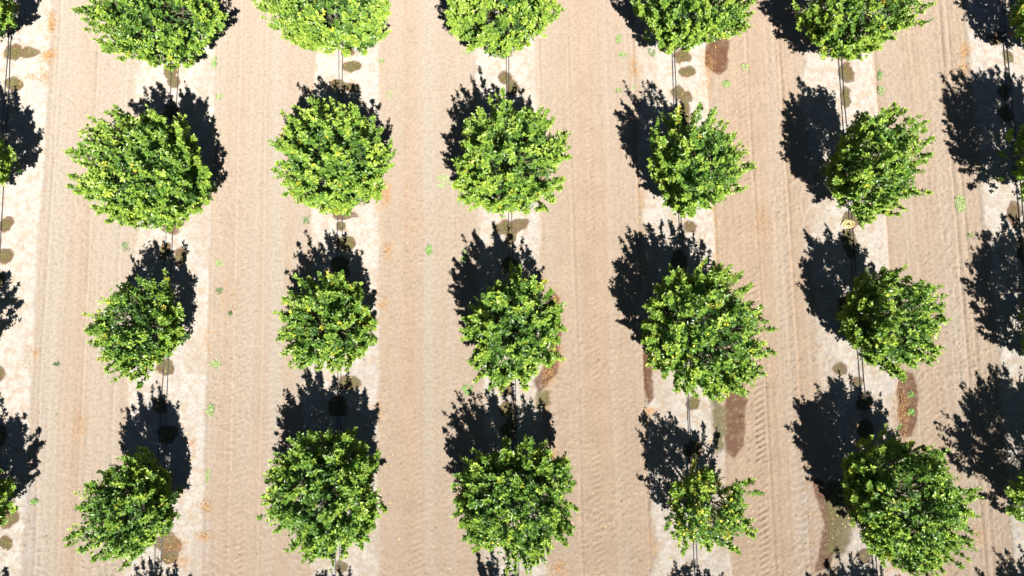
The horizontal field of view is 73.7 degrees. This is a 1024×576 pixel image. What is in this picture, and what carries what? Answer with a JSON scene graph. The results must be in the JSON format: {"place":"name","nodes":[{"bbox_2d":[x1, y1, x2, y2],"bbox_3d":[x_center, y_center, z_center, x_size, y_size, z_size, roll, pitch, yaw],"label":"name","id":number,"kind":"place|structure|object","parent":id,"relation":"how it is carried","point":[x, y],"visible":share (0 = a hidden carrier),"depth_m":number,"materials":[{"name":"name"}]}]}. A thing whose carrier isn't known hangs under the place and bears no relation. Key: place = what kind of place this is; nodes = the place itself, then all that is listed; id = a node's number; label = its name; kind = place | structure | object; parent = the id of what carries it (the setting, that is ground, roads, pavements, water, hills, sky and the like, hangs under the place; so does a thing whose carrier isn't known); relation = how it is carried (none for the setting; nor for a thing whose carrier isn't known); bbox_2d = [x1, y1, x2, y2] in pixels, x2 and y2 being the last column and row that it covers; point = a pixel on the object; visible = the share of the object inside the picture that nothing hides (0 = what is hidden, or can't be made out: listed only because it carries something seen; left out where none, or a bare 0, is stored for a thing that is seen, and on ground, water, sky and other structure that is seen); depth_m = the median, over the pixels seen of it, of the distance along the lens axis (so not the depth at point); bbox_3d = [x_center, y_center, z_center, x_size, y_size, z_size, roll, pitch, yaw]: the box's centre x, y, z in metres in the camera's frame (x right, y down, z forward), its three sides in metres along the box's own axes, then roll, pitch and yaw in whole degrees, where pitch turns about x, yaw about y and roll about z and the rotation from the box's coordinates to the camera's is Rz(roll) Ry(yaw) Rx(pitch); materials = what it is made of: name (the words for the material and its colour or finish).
{"place":"outdoors","nodes":[
{"label":"outdoors","id":0,"kind":"place"},
{"bbox_2d":[459,248,468,263],"bbox_3d":[-1.739,-1.123,24.372,0.368,0.038,0.588,-27,85,-3],"label":"weed","id":1,"kind":"object","parent":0,"point":[464,257],"visible":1,"depth_m":24.37,"materials":[{"name":"green plant"}]},
{"bbox_2d":[0,0,1022,575],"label":"pebbles","id":2,"kind":"object","parent":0,"point":[492,272],"visible":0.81,"depth_m":24.27,"materials":[{"name":"stone"}]},
{"bbox_2d":[0,0,1023,575],"bbox_3d":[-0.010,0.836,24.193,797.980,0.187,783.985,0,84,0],"label":"ground","id":3,"kind":"structure","parent":0,"point":[252,216],"depth_m":24.27,"materials":[{"name":"soil"}]},
{"bbox_2d":[1,33,8,137],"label":"drip hose","id":4,"kind":"object","parent":3,"relation":"on","point":[5,84],"visible":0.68,"depth_m":24.93,"materials":[{"name":"black plastic"}]},
{"bbox_2d":[0,32,11,247],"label":"drip hose","id":5,"kind":"object","parent":3,"relation":"on","point":[5,137],"visible":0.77,"depth_m":24.77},
{"bbox_2d":[0,469,18,526],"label":"citrus tree","id":6,"kind":"object","parent":3,"relation":"on","point":[7,487],"visible":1,"depth_m":22.08,"materials":[{"name":"green plant"}]},
{"bbox_2d":[0,0,21,43],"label":"citrus tree","id":7,"kind":"object","parent":3,"relation":"on","point":[7,14],"visible":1,"depth_m":23.64,"materials":[{"name":"green plant"}]},
{"bbox_2d":[0,138,23,185],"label":"citrus tree","id":8,"kind":"object","parent":3,"relation":"on","point":[8,157],"visible":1,"depth_m":22.86,"materials":[{"name":"green plant"}]},
{"bbox_2d":[29,499,38,505],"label":"weed","id":9,"kind":"object","parent":3,"relation":"on","point":[33,502],"visible":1,"depth_m":23.51,"materials":[{"name":"green plant"}]},
{"bbox_2d":[62,445,183,571],"bbox_3d":[-11.744,6.769,21.243,2.760,5.129,3.034,-35,85,-3],"label":"citrus tree","id":10,"kind":"object","parent":3,"relation":"on","point":[110,503],"visible":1,"depth_m":20.43,"materials":[{"name":"green plant"}]},
{"bbox_2d":[120,241,130,251],"bbox_3d":[-13.812,-1.496,24.411,0.406,0.047,0.410,0,84,0],"label":"weed","id":11,"kind":"object","parent":3,"relation":"on","point":[125,246],"visible":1,"depth_m":24.41,"materials":[{"name":"plant"}]},
{"bbox_2d":[81,268,190,389],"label":"citrus tree","id":12,"kind":"object","parent":3,"relation":"on","point":[130,349],"visible":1,"depth_m":21.55,"materials":[{"name":"green plant"}]},
{"bbox_2d":[62,104,217,232],"bbox_3d":[-11.743,-3.739,22.011,4.221,5.306,3.941,0,84,0],"label":"citrus tree","id":13,"kind":"object","parent":3,"relation":"on","point":[127,155],"visible":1,"depth_m":21.09,"materials":[{"name":"green plant"}]},
{"bbox_2d":[70,0,228,71],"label":"citrus tree","id":14,"kind":"object","parent":3,"relation":"on","point":[135,18],"visible":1,"depth_m":22.61,"materials":[{"name":"green plant"}]},
{"bbox_2d":[154,22,172,575],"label":"drip hose","id":15,"kind":"object","parent":3,"relation":"on","point":[163,358],"visible":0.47,"depth_m":23.86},
{"bbox_2d":[160,20,179,575],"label":"drip hose","id":16,"kind":"object","parent":3,"relation":"on","point":[168,358],"visible":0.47,"depth_m":23.86,"materials":[{"name":"black plastic"}]},
{"bbox_2d":[206,404,214,417],"bbox_3d":[-10.520,4.288,23.774,0.314,0.047,0.486,18,85,2],"label":"weed","id":17,"kind":"object","parent":3,"relation":"on","point":[211,414],"visible":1,"depth_m":23.78,"materials":[{"name":"green plant"}]},
{"bbox_2d":[210,57,216,69],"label":"weed","id":18,"kind":"object","parent":3,"relation":"on","point":[214,62],"visible":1,"depth_m":25.07,"materials":[{"name":"green plant"}]},
{"bbox_2d":[208,359,220,368],"bbox_3d":[-10.409,2.662,23.987,0.485,0.046,0.371,32,85,3],"label":"weed","id":19,"kind":"object","parent":3,"relation":"on","point":[215,363],"visible":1,"depth_m":23.99,"materials":[{"name":"green plant"}]},
{"bbox_2d":[250,0,392,57],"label":"citrus tree","id":20,"kind":"object","parent":3,"relation":"on","point":[364,28],"visible":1,"depth_m":22.46,"materials":[{"name":"green plant"}]},
{"bbox_2d":[256,427,388,571],"bbox_3d":[-5.876,6.563,21.337,3.952,5.147,4.381,0,84,0],"label":"citrus tree","id":21,"kind":"object","parent":3,"relation":"on","point":[326,528],"visible":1,"depth_m":20.56,"materials":[{"name":"green plant"}]},
{"bbox_2d":[272,270,378,373],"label":"citrus tree","id":22,"kind":"object","parent":3,"relation":"on","point":[357,322],"visible":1,"depth_m":21.43,"materials":[{"name":"green plant"}]},
{"bbox_2d":[267,94,396,216],"bbox_3d":[-5.687,-4.217,22.056,4.067,5.336,3.922,0,84,0],"label":"citrus tree","id":23,"kind":"object","parent":3,"relation":"on","point":[303,165],"visible":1,"depth_m":21.31,"materials":[{"name":"green plant"}]},
{"bbox_2d":[335,44,339,575],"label":"drip hose","id":24,"kind":"object","parent":3,"relation":"on","point":[337,253],"visible":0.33,"depth_m":23.88,"materials":[{"name":"black plastic"}]},
{"bbox_2d":[339,42,342,575],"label":"drip hose","id":25,"kind":"object","parent":3,"relation":"on","point":[341,270],"visible":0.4,"depth_m":24.26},
{"bbox_2d":[425,244,432,256],"bbox_3d":[-2.953,-1.327,24.357,0.303,0.044,0.507,0,84,0],"label":"weed","id":26,"kind":"object","parent":3,"relation":"on","point":[429,252],"visible":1,"depth_m":24.36,"materials":[{"name":"green plant"}]},
{"bbox_2d":[436,173,449,188],"bbox_3d":[-2.493,-3.850,24.653,0.605,0.032,0.610,0,84,0],"label":"weed","id":27,"kind":"object","parent":3,"relation":"on","point":[446,177],"visible":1,"depth_m":24.66,"materials":[{"name":"green plant"}]},
{"bbox_2d":[461,383,472,394],"bbox_3d":[-1.548,3.525,23.869,0.398,0.042,0.463,35,85,3],"label":"weed","id":28,"kind":"object","parent":3,"relation":"on","point":[465,391],"visible":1,"depth_m":23.87,"materials":[{"name":"green plant"}]},
{"bbox_2d":[443,0,566,58],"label":"citrus tree","id":29,"kind":"object","parent":3,"relation":"on","point":[522,27],"visible":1,"depth_m":22.32,"materials":[{"name":"green plant"}]},
{"bbox_2d":[28,15,987,575],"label":"seedlings","id":30,"kind":"object","parent":3,"relation":"on","point":[546,403],"visible":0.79,"depth_m":24.07,"materials":[{"name":"green plant"}]},
{"bbox_2d":[506,55,515,575],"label":"drip hose","id":31,"kind":"object","parent":3,"relation":"on","point":[508,243],"visible":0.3,"depth_m":24.38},
{"bbox_2d":[450,86,572,217],"bbox_3d":[-0.003,-4.118,22.187,3.750,5.040,3.966,15,84,2],"label":"citrus tree","id":32,"kind":"object","parent":3,"relation":"on","point":[479,182],"visible":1,"depth_m":21.42,"materials":[{"name":"green plant"}]},
{"bbox_2d":[0,0,1023,575],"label":"litter","id":33,"kind":"object","parent":3,"relation":"on","point":[554,296],"visible":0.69,"depth_m":24.15,"materials":[{"name":"brown plant"}]},
{"bbox_2d":[507,6,518,565],"bbox_3d":[0.060,0.869,24.106,0.078,0.060,26.104,-1,84,0],"label":"drip hose","id":34,"kind":"object","parent":3,"relation":"on","point":[513,270],"visible":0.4,"depth_m":23.84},
{"bbox_2d":[458,260,568,395],"bbox_3d":[0.040,1.268,21.797,3.454,4.734,4.248,0,84,0],"label":"citrus tree","id":35,"kind":"object","parent":3,"relation":"on","point":[491,330],"visible":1,"depth_m":21.04,"materials":[{"name":"green plant"}]},
{"bbox_2d":[449,434,579,575],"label":"citrus tree","id":36,"kind":"object","parent":3,"relation":"on","point":[487,526],"visible":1,"depth_m":20.91,"materials":[{"name":"green plant"}]},
{"bbox_2d":[648,48,655,55],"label":"weed","id":37,"kind":"object","parent":3,"relation":"on","point":[652,52],"visible":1,"depth_m":25.08,"materials":[{"name":"green plant"}]},
{"bbox_2d":[672,52,694,575],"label":"drip hose","id":38,"kind":"object","parent":3,"relation":"on","point":[683,321],"visible":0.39,"depth_m":23.80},
{"bbox_2d":[672,8,697,575],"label":"drip hose","id":39,"kind":"object","parent":3,"relation":"on","point":[686,342],"visible":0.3,"depth_m":24.28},
{"bbox_2d":[630,0,756,54],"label":"citrus tree","id":40,"kind":"object","parent":3,"relation":"on","point":[687,33],"visible":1,"depth_m":22.68,"materials":[{"name":"green plant"}]},
{"bbox_2d":[646,100,756,218],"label":"citrus tree","id":41,"kind":"object","parent":3,"relation":"on","point":[670,162],"visible":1,"depth_m":21.36,"materials":[{"name":"green plant"}]},
{"bbox_2d":[640,257,778,402],"bbox_3d":[6.120,1.315,21.674,4.168,5.010,4.582,0,84,0],"label":"citrus tree","id":42,"kind":"object","parent":3,"relation":"on","point":[700,299],"visible":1,"depth_m":21.01,"materials":[{"name":"green plant"}]},
{"bbox_2d":[663,459,764,556],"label":"citrus tree","id":43,"kind":"object","parent":3,"relation":"on","point":[698,488],"visible":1,"depth_m":21.16,"materials":[{"name":"green plant"}]},
{"bbox_2d":[722,80,730,86],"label":"weed","id":44,"kind":"object","parent":3,"relation":"on","point":[725,81],"visible":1,"depth_m":25.00,"materials":[{"name":"green plant"}]},
{"bbox_2d":[741,63,749,70],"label":"weed","id":45,"kind":"object","parent":3,"relation":"on","point":[747,64],"visible":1,"depth_m":25.08,"materials":[{"name":"green plant"}]},
{"bbox_2d":[842,220,854,227],"bbox_3d":[12.011,-2.289,24.393,0.496,0.081,0.316,0,84,0],"label":"tube coil","id":46,"kind":"object","parent":3,"relation":"on","point":[844,222],"visible":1,"depth_m":24.38,"materials":[{"name":"beige plastic"}]},
{"bbox_2d":[838,58,873,574],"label":"drip hose","id":47,"kind":"object","parent":3,"relation":"on","point":[852,279],"visible":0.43,"depth_m":24.30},
{"bbox_2d":[841,55,877,575],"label":"drip hose","id":48,"kind":"object","parent":3,"relation":"on","point":[856,278],"visible":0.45,"depth_m":24.29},
{"bbox_2d":[792,0,937,61],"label":"citrus tree","id":49,"kind":"object","parent":3,"relation":"on","point":[874,26],"visible":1,"depth_m":22.51,"materials":[{"name":"green plant"}]},
{"bbox_2d":[816,100,935,229],"bbox_3d":[11.520,-3.941,22.059,2.833,5.386,3.844,-17,85,-2],"label":"citrus tree","id":50,"kind":"object","parent":3,"relation":"on","point":[871,174],"visible":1,"depth_m":21.29,"materials":[{"name":"green plant"}]},
{"bbox_2d":[878,86,884,95],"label":"weed","id":51,"kind":"object","parent":3,"relation":"on","point":[879,88],"visible":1,"depth_m":24.98,"materials":[{"name":"green plant"}]},
{"bbox_2d":[835,263,952,382],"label":"citrus tree","id":52,"kind":"object","parent":3,"relation":"on","point":[894,337],"visible":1,"depth_m":21.31,"materials":[{"name":"green plant"}]},
{"bbox_2d":[837,423,984,575],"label":"citrus tree","id":53,"kind":"object","parent":3,"relation":"on","point":[867,487],"visible":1,"depth_m":20.39,"materials":[{"name":"green plant"}]},
{"bbox_2d":[907,408,914,415],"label":"weed","id":54,"kind":"object","parent":3,"relation":"on","point":[911,411],"visible":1,"depth_m":23.80,"materials":[{"name":"green plant"}]},
{"bbox_2d":[955,194,965,211],"bbox_3d":[16.125,-3.044,24.541,0.432,0.035,0.695,0,84,0],"label":"weed","id":55,"kind":"object","parent":3,"relation":"on","point":[960,206],"visible":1,"depth_m":24.54,"materials":[{"name":"green plant"}]},
{"bbox_2d":[994,125,1023,201],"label":"citrus tree","id":56,"kind":"object","parent":3,"relation":"on","point":[1018,174],"visible":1,"depth_m":22.94,"materials":[{"name":"green plant"}]},
{"bbox_2d":[999,0,1023,269],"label":"drip hose","id":57,"kind":"object","parent":3,"relation":"on","point":[1011,138],"visible":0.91,"depth_m":24.77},
{"bbox_2d":[1002,0,1023,220],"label":"drip hose","id":58,"kind":"object","parent":3,"relation":"on","point":[1011,95],"visible":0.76,"depth_m":24.91,"materials":[{"name":"black plastic"}]},
{"bbox_2d":[1004,471,1023,521],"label":"citrus tree","id":59,"kind":"object","parent":3,"relation":"on","point":[1017,490],"visible":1,"depth_m":21.50,"materials":[{"name":"green plant"}]},
{"bbox_2d":[1005,0,1023,49],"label":"citrus tree","id":60,"kind":"object","parent":3,"relation":"on","point":[1017,16],"visible":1,"depth_m":23.77,"materials":[{"name":"green plant"}]},
{"bbox_2d":[1018,310,1023,354],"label":"citrus tree","id":61,"kind":"object","parent":3,"relation":"on","point":[1022,332],"visible":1,"depth_m":23.07,"materials":[{"name":"green plant"}]}
]}

